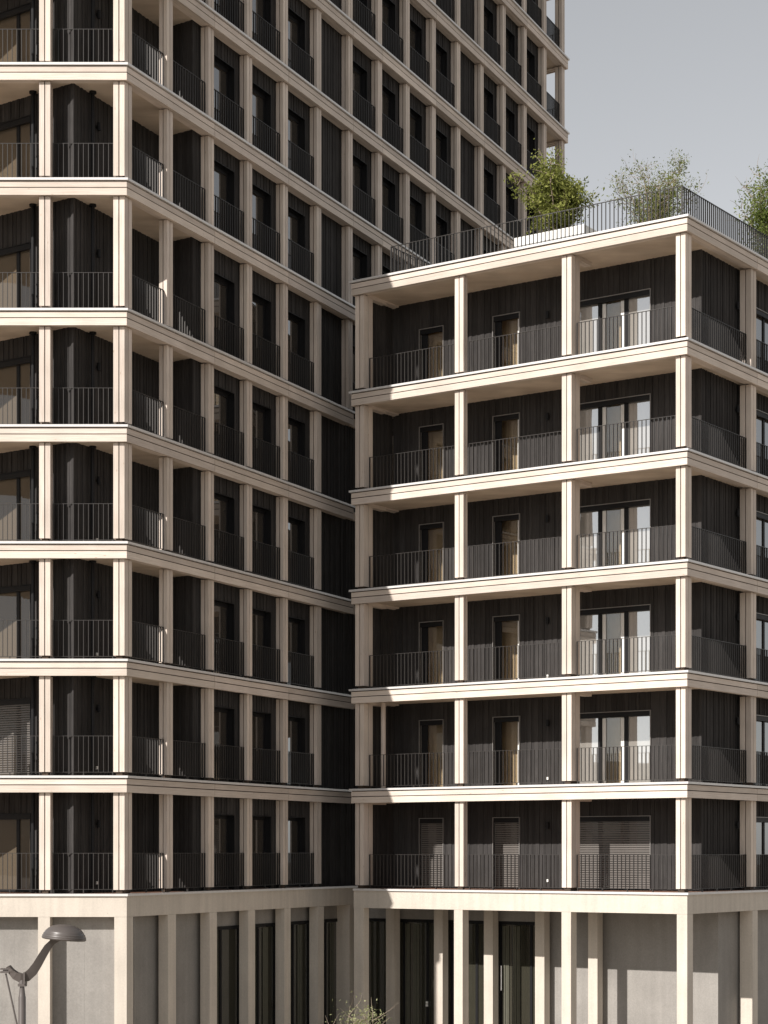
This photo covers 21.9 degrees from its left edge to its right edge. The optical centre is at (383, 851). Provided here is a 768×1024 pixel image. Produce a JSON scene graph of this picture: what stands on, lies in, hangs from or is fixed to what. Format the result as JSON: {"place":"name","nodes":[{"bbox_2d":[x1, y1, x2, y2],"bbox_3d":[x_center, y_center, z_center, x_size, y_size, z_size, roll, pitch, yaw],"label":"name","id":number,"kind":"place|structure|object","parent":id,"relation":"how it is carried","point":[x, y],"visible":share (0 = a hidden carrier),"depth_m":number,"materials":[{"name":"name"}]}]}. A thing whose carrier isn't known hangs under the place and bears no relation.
{"place":"outdoors","nodes":[
{"label":"outdoors","id":0,"kind":"place"},
{"bbox_2d":[0,0,569,1023],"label":"timber tower","id":1,"kind":"structure","parent":0,"point":[210,210],"depth_m":55.02,"materials":[{"name":"wood"}]},
{"bbox_2d":[0,2,30,61],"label":"window","id":2,"kind":"structure","parent":1,"relation":"in","point":[19,17],"depth_m":52.68,"materials":[{"name":"black metal"}]},
{"bbox_2d":[0,114,30,176],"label":"window","id":3,"kind":"structure","parent":1,"relation":"in","point":[18,130],"depth_m":52.68,"materials":[{"name":"black metal"}]},
{"bbox_2d":[0,242,30,307],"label":"window","id":4,"kind":"structure","parent":1,"relation":"in","point":[16,258],"depth_m":52.68,"materials":[{"name":"glass"}]},
{"bbox_2d":[0,355,30,423],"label":"window","id":5,"kind":"structure","parent":1,"relation":"in","point":[15,372],"depth_m":52.68,"materials":[{"name":"glass"}]},
{"bbox_2d":[0,469,30,540],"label":"window","id":6,"kind":"structure","parent":1,"relation":"in","point":[15,487],"depth_m":52.71,"materials":[{"name":"glass"}]},
{"bbox_2d":[0,584,30,658],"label":"window","id":7,"kind":"structure","parent":1,"relation":"in","point":[15,601],"depth_m":52.71,"materials":[{"name":"glass"}]},
{"bbox_2d":[0,698,30,775],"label":"window","id":8,"kind":"structure","parent":1,"relation":"in","point":[15,714],"depth_m":52.66,"materials":[{"name":"grey glass"}]},
{"bbox_2d":[0,813,30,891],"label":"window","id":9,"kind":"structure","parent":1,"relation":"in","point":[15,828],"depth_m":52.71,"materials":[{"name":"glass"}]},
{"bbox_2d":[212,599,234,675],"bbox_3d":[-4.729,-6.040,56.152,0.290,2.120,1.527,0,0,25],"label":"window","id":10,"kind":"structure","parent":1,"relation":"in","point":[223,625],"depth_m":56.66,"materials":[{"name":"black glass"}]},
{"bbox_2d":[212,706,234,781],"bbox_3d":[-4.729,-3.040,56.152,0.290,2.120,1.527,0,0,25],"label":"window","id":11,"kind":"structure","parent":1,"relation":"in","point":[223,729],"depth_m":56.66,"materials":[{"name":"black glass"}]},
{"bbox_2d":[212,814,234,888],"bbox_3d":[-4.729,0.000,56.152,0.290,2.120,1.527,0,0,25],"label":"window","id":12,"kind":"structure","parent":1,"relation":"in","point":[224,840],"depth_m":56.66,"materials":[{"name":"black glass"}]},
{"bbox_2d":[214,0,233,24],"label":"window","id":13,"kind":"structure","parent":1,"relation":"in","point":[214,0],"depth_m":56.77,"materials":[{"name":"black metal"}]},
{"bbox_2d":[214,272,234,355],"bbox_3d":[-4.729,-15.140,56.152,0.290,2.300,1.527,0,0,25],"label":"window","id":14,"kind":"structure","parent":1,"relation":"in","point":[223,296],"depth_m":56.66,"materials":[{"name":"black glass"}]},
{"bbox_2d":[214,54,234,131],"bbox_3d":[-4.729,-21.360,56.152,0.290,2.120,1.527,0,0,25],"label":"window","id":15,"kind":"structure","parent":1,"relation":"in","point":[223,74],"depth_m":56.66,"materials":[{"name":"black glass"}]},
{"bbox_2d":[214,159,234,236],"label":"window","id":16,"kind":"structure","parent":1,"relation":"in","point":[223,185],"depth_m":56.66,"materials":[{"name":"black glass"}]},
{"bbox_2d":[214,385,234,461],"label":"window","id":17,"kind":"structure","parent":1,"relation":"in","point":[223,406],"depth_m":56.66,"materials":[{"name":"black glass"}]},
{"bbox_2d":[214,492,234,568],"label":"window","id":18,"kind":"structure","parent":1,"relation":"in","point":[223,512],"depth_m":56.66,"materials":[{"name":"black glass"}]},
{"bbox_2d":[250,608,270,681],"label":"window","id":19,"kind":"structure","parent":1,"relation":"in","point":[260,619],"depth_m":58.64,"materials":[{"name":"black glass"}]},
{"bbox_2d":[250,711,270,784],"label":"window","id":20,"kind":"structure","parent":1,"relation":"in","point":[261,726],"depth_m":58.64,"materials":[{"name":"black glass"}]},
{"bbox_2d":[250,815,270,887],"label":"window","id":21,"kind":"structure","parent":1,"relation":"in","point":[261,826],"depth_m":58.69,"materials":[{"name":"black glass"}]},
{"bbox_2d":[252,292,270,370],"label":"window","id":22,"kind":"structure","parent":1,"relation":"in","point":[260,308],"depth_m":58.64,"materials":[{"name":"black glass"}]},
{"bbox_2d":[252,81,270,152],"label":"window","id":23,"kind":"structure","parent":1,"relation":"in","point":[261,109],"depth_m":58.64,"materials":[{"name":"black glass"}]},
{"bbox_2d":[252,183,270,254],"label":"window","id":24,"kind":"structure","parent":1,"relation":"in","point":[260,201],"depth_m":58.64,"materials":[{"name":"black glass"}]},
{"bbox_2d":[252,401,270,472],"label":"window","id":25,"kind":"structure","parent":1,"relation":"in","point":[260,415],"depth_m":58.64,"materials":[{"name":"black glass"}]},
{"bbox_2d":[252,504,270,577],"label":"window","id":26,"kind":"structure","parent":1,"relation":"in","point":[261,525],"depth_m":58.64,"materials":[{"name":"black glass"}]},
{"bbox_2d":[252,0,270,48],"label":"window","id":27,"kind":"structure","parent":1,"relation":"in","point":[261,7],"depth_m":58.70,"materials":[{"name":"black metal"}]},
{"bbox_2d":[286,616,304,686],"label":"window","id":28,"kind":"structure","parent":1,"relation":"in","point":[295,626],"depth_m":60.71,"materials":[{"name":"black glass"}]},
{"bbox_2d":[286,716,304,786],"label":"window","id":29,"kind":"structure","parent":1,"relation":"in","point":[295,725],"depth_m":60.71,"materials":[{"name":"black glass"}]},
{"bbox_2d":[286,817,304,886],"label":"window","id":30,"kind":"structure","parent":1,"relation":"in","point":[295,824],"depth_m":60.71,"materials":[{"name":"black glass"}]},
{"bbox_2d":[287,516,304,586],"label":"window","id":31,"kind":"structure","parent":1,"relation":"in","point":[295,527],"depth_m":60.71,"materials":[{"name":"black glass"}]},
{"bbox_2d":[288,7,304,78],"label":"window","id":32,"kind":"structure","parent":1,"relation":"in","point":[296,34],"depth_m":60.69,"materials":[{"name":"black glass"}]},
{"bbox_2d":[288,311,304,388],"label":"window","id":33,"kind":"structure","parent":1,"relation":"in","point":[295,325],"depth_m":60.71,"materials":[{"name":"black glass"}]},
{"bbox_2d":[288,107,304,178],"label":"window","id":34,"kind":"structure","parent":1,"relation":"in","point":[295,124],"depth_m":60.68,"materials":[{"name":"black glass"}]},
{"bbox_2d":[288,206,304,276],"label":"window","id":35,"kind":"structure","parent":1,"relation":"in","point":[295,221],"depth_m":60.71,"materials":[{"name":"black glass"}]},
{"bbox_2d":[288,416,304,486],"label":"window","id":36,"kind":"structure","parent":1,"relation":"in","point":[295,429],"depth_m":60.71,"materials":[{"name":"black glass"}]},
{"bbox_2d":[353,345,354,418],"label":"window","id":37,"kind":"structure","parent":1,"relation":"in","point":[353,345],"depth_m":64.30,"materials":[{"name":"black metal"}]},
{"bbox_2d":[353,60,366,123],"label":"window","id":38,"kind":"structure","parent":1,"relation":"in","point":[358,74],"depth_m":64.66,"materials":[{"name":"black glass"}]},
{"bbox_2d":[353,154,366,217],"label":"window","id":39,"kind":"structure","parent":1,"relation":"in","point":[359,170],"depth_m":64.69,"materials":[{"name":"black glass"}]},
{"bbox_2d":[353,246,366,305],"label":"window","id":40,"kind":"structure","parent":1,"relation":"in","point":[359,262],"depth_m":64.63,"materials":[{"name":"black glass"}]},
{"bbox_2d":[354,0,366,28],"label":"window","id":41,"kind":"structure","parent":1,"relation":"in","point":[362,1],"depth_m":64.74,"materials":[{"name":"black glass"}]},
{"bbox_2d":[382,265,392,274],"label":"window","id":42,"kind":"structure","parent":1,"relation":"in","point":[384,271],"depth_m":66.29,"materials":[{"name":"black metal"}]},
{"bbox_2d":[382,84,395,147],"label":"window","id":43,"kind":"structure","parent":1,"relation":"in","point":[387,98],"depth_m":66.66,"materials":[{"name":"black glass"}]},
{"bbox_2d":[382,175,395,239],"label":"window","id":44,"kind":"structure","parent":1,"relation":"in","point":[387,189],"depth_m":66.68,"materials":[{"name":"black glass"}]},
{"bbox_2d":[382,0,395,56],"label":"window","id":45,"kind":"structure","parent":1,"relation":"in","point":[388,11],"depth_m":66.68,"materials":[{"name":"black glass"}]},
{"bbox_2d":[410,18,421,75],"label":"window","id":46,"kind":"structure","parent":1,"relation":"in","point":[414,31],"depth_m":68.63,"materials":[{"name":"black glass"}]},
{"bbox_2d":[410,107,421,165],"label":"window","id":47,"kind":"structure","parent":1,"relation":"in","point":[415,128],"depth_m":68.65,"materials":[{"name":"black glass"}]},
{"bbox_2d":[410,196,421,254],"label":"window","id":48,"kind":"structure","parent":1,"relation":"in","point":[415,208],"depth_m":68.65,"materials":[{"name":"black glass"}]},
{"bbox_2d":[436,42,446,98],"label":"window","id":49,"kind":"structure","parent":1,"relation":"in","point":[440,55],"depth_m":70.62,"materials":[{"name":"black glass"}]},
{"bbox_2d":[436,128,446,185],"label":"window","id":50,"kind":"structure","parent":1,"relation":"in","point":[441,141],"depth_m":70.62,"materials":[{"name":"black glass"}]},
{"bbox_2d":[436,214,446,261],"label":"window","id":51,"kind":"structure","parent":1,"relation":"in","point":[440,225],"depth_m":70.62,"materials":[{"name":"black glass"}]},
{"bbox_2d":[438,0,444,12],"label":"window","id":52,"kind":"structure","parent":1,"relation":"in","point":[438,0],"depth_m":70.65,"materials":[{"name":"black metal"}]},
{"bbox_2d":[484,5,492,54],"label":"window","id":53,"kind":"structure","parent":1,"relation":"in","point":[487,16],"depth_m":74.59,"materials":[{"name":"black glass"}]},
{"bbox_2d":[484,86,492,136],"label":"window","id":54,"kind":"structure","parent":1,"relation":"in","point":[487,97],"depth_m":74.59,"materials":[{"name":"black glass"}]},
{"bbox_2d":[484,168,492,218],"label":"window","id":55,"kind":"structure","parent":1,"relation":"in","point":[487,177],"depth_m":74.59,"materials":[{"name":"black glass"}]},
{"bbox_2d":[506,27,514,76],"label":"window","id":56,"kind":"structure","parent":1,"relation":"in","point":[509,38],"depth_m":76.56,"materials":[{"name":"black glass"}]},
{"bbox_2d":[506,107,514,156],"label":"window","id":57,"kind":"structure","parent":1,"relation":"in","point":[509,116],"depth_m":76.56,"materials":[{"name":"black glass"}]},
{"bbox_2d":[506,186,514,236],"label":"window","id":58,"kind":"structure","parent":1,"relation":"in","point":[509,199],"depth_m":76.57,"materials":[{"name":"black glass"}]},
{"bbox_2d":[527,49,534,98],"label":"window","id":59,"kind":"structure","parent":1,"relation":"in","point":[530,60],"depth_m":78.53,"materials":[{"name":"black glass"}]},
{"bbox_2d":[527,126,534,174],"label":"window","id":60,"kind":"structure","parent":1,"relation":"in","point":[530,137],"depth_m":78.53,"materials":[{"name":"black glass"}]},
{"bbox_2d":[527,203,534,234],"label":"window","id":61,"kind":"structure","parent":1,"relation":"in","point":[528,211],"depth_m":78.53,"materials":[{"name":"black glass"}]},
{"bbox_2d":[528,0,534,21],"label":"window","id":62,"kind":"structure","parent":1,"relation":"in","point":[528,0],"depth_m":78.53,"materials":[{"name":"black metal"}]},
{"bbox_2d":[547,0,767,256],"label":"sky","id":63,"kind":"structure","parent":0,"point":[649,78],"materials":[{"name":"grey"}]},
{"label":"ground","id":64,"kind":"structure","parent":0,"visible":0},
{"bbox_2d":[0,924,85,1023],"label":"street lamp","id":65,"kind":"object","parent":64,"relation":"on","point":[54,934],"visible":1,"depth_m":29.94,"materials":[{"name":"grey metal"}]},
{"bbox_2d":[322,991,391,1023],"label":"young tree","id":66,"kind":"object","parent":64,"relation":"on","point":[357,1021],"visible":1,"depth_m":46.95,"materials":[{"name":"green plant"}]},
{"bbox_2d":[349,186,767,1023],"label":"timber block","id":67,"kind":"structure","parent":64,"relation":"on","point":[559,602],"depth_m":57.63,"materials":[{"name":"wood"}]},
{"bbox_2d":[419,325,443,379],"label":"window","id":68,"kind":"structure","parent":67,"relation":"in","point":[430,337],"depth_m":61.04,"materials":[{"name":"brown glass"}]},
{"bbox_2d":[419,423,443,480],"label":"window","id":69,"kind":"structure","parent":67,"relation":"in","point":[432,436],"depth_m":61.06,"materials":[{"name":"glass"}]},
{"bbox_2d":[419,522,443,582],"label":"window","id":70,"kind":"structure","parent":67,"relation":"in","point":[432,534],"depth_m":61.06,"materials":[{"name":"black glass"}]},
{"bbox_2d":[419,620,443,684],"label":"window","id":71,"kind":"structure","parent":67,"relation":"in","point":[432,632],"depth_m":61.06,"materials":[{"name":"glass"}]},
{"bbox_2d":[419,719,443,786],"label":"window","id":72,"kind":"structure","parent":67,"relation":"in","point":[432,731],"depth_m":61.06,"materials":[{"name":"glass"}]},
{"bbox_2d":[419,818,443,887],"bbox_3d":[1.494,0.026,60.708,0.892,2.120,0.210,0,0,34],"label":"window","id":73,"kind":"structure","parent":67,"relation":"in","point":[432,829],"depth_m":60.70,"materials":[{"name":"black metal"}]},
{"bbox_2d":[492,311,519,367],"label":"window","id":74,"kind":"structure","parent":67,"relation":"in","point":[504,324],"depth_m":59.52,"materials":[{"name":"glass"}]},
{"bbox_2d":[492,412,519,471],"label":"window","id":75,"kind":"structure","parent":67,"relation":"in","point":[506,425],"depth_m":59.52,"materials":[{"name":"black metal"}]},
{"bbox_2d":[492,513,519,576],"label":"window","id":76,"kind":"structure","parent":67,"relation":"in","point":[506,528],"depth_m":59.52,"materials":[{"name":"black metal"}]},
{"bbox_2d":[492,614,519,680],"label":"window","id":77,"kind":"structure","parent":67,"relation":"in","point":[506,628],"depth_m":59.52,"materials":[{"name":"glass"}]},
{"bbox_2d":[492,716,519,785],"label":"window","id":78,"kind":"structure","parent":67,"relation":"in","point":[506,732],"depth_m":59.52,"materials":[{"name":"glass"}]},
{"bbox_2d":[492,817,519,887],"bbox_3d":[3.689,0.026,59.203,0.939,2.120,0.210,0,0,34],"label":"window","id":79,"kind":"structure","parent":67,"relation":"in","point":[506,838],"depth_m":59.21,"materials":[{"name":"black metal"}]},
{"bbox_2d":[514,224,596,247],"bbox_3d":[5.120,-17.560,57.828,2.321,0.720,1.300,0,0,34],"label":"planter","id":80,"kind":"object","parent":67,"relation":"on","point":[551,235],"visible":0.14,"depth_m":57.22,"materials":[{"name":"white concrete"}]},
{"bbox_2d":[503,138,604,235],"bbox_3d":[4.801,-19.195,58.059,2.888,3.181,2.373,0,0,-36],"label":"leafy tree","id":81,"kind":"object","parent":80,"relation":"in","point":[554,190],"visible":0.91,"depth_m":57.64,"materials":[{"name":"green plant"}]},
{"bbox_2d":[578,815,650,889],"bbox_3d":[6.627,0.026,57.189,2.442,2.120,0.210,0,0,34],"label":"window","id":82,"kind":"structure","parent":67,"relation":"in","point":[599,835],"depth_m":57.13,"materials":[{"name":"black metal"}]},
{"bbox_2d":[579,604,650,675],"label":"window","id":83,"kind":"structure","parent":67,"relation":"in","point":[627,622],"depth_m":57.43,"materials":[{"name":"clear glass"}]},
{"bbox_2d":[579,710,650,783],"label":"window","id":84,"kind":"structure","parent":67,"relation":"in","point":[615,729],"depth_m":57.43,"materials":[{"name":"clear glass"}]},
{"bbox_2d":[580,288,650,353],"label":"window","id":85,"kind":"structure","parent":67,"relation":"in","point":[639,300],"depth_m":57.40,"materials":[{"name":"grey glass"}]},
{"bbox_2d":[580,393,650,460],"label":"window","id":86,"kind":"structure","parent":67,"relation":"in","point":[637,407],"depth_m":57.43,"materials":[{"name":"glass"}]},
{"bbox_2d":[580,499,650,568],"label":"window","id":87,"kind":"structure","parent":67,"relation":"in","point":[635,514],"depth_m":57.43,"materials":[{"name":"glass"}]},
{"bbox_2d":[605,148,708,225],"bbox_3d":[7.763,-18.931,57.608,2.767,2.940,2.832,0,0,-44],"label":"slender tree","id":88,"kind":"object","parent":67,"relation":"on","point":[668,182],"visible":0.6,"depth_m":57.23,"materials":[{"name":"green plant"}]},
{"bbox_2d":[753,612,767,682],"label":"window","id":89,"kind":"structure","parent":67,"relation":"in","point":[761,619],"depth_m":59.08,"materials":[{"name":"glass"}]},
{"bbox_2d":[753,817,767,888],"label":"window","id":90,"kind":"structure","parent":67,"relation":"in","point":[761,822],"depth_m":59.08,"materials":[{"name":"glass"}]},
{"bbox_2d":[754,715,767,785],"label":"window","id":91,"kind":"structure","parent":67,"relation":"in","point":[761,721],"depth_m":59.08,"materials":[{"name":"grey glass"}]},
{"bbox_2d":[756,307,767,373],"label":"window","id":92,"kind":"structure","parent":67,"relation":"in","point":[761,316],"depth_m":59.08,"materials":[{"name":"grey glass"}]},
{"bbox_2d":[756,409,767,476],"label":"window","id":93,"kind":"structure","parent":67,"relation":"in","point":[761,417],"depth_m":59.08,"materials":[{"name":"grey glass"}]},
{"bbox_2d":[756,511,767,579],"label":"window","id":94,"kind":"structure","parent":67,"relation":"in","point":[761,518],"depth_m":59.08,"materials":[{"name":"glass"}]},
{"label":"planter","id":95,"kind":"object","parent":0,"visible":0},
{"bbox_2d":[730,158,767,257],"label":"slender tree","id":96,"kind":"object","parent":95,"relation":"in","point":[761,213],"visible":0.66,"depth_m":61.58,"materials":[{"name":"green plant"}]}
]}

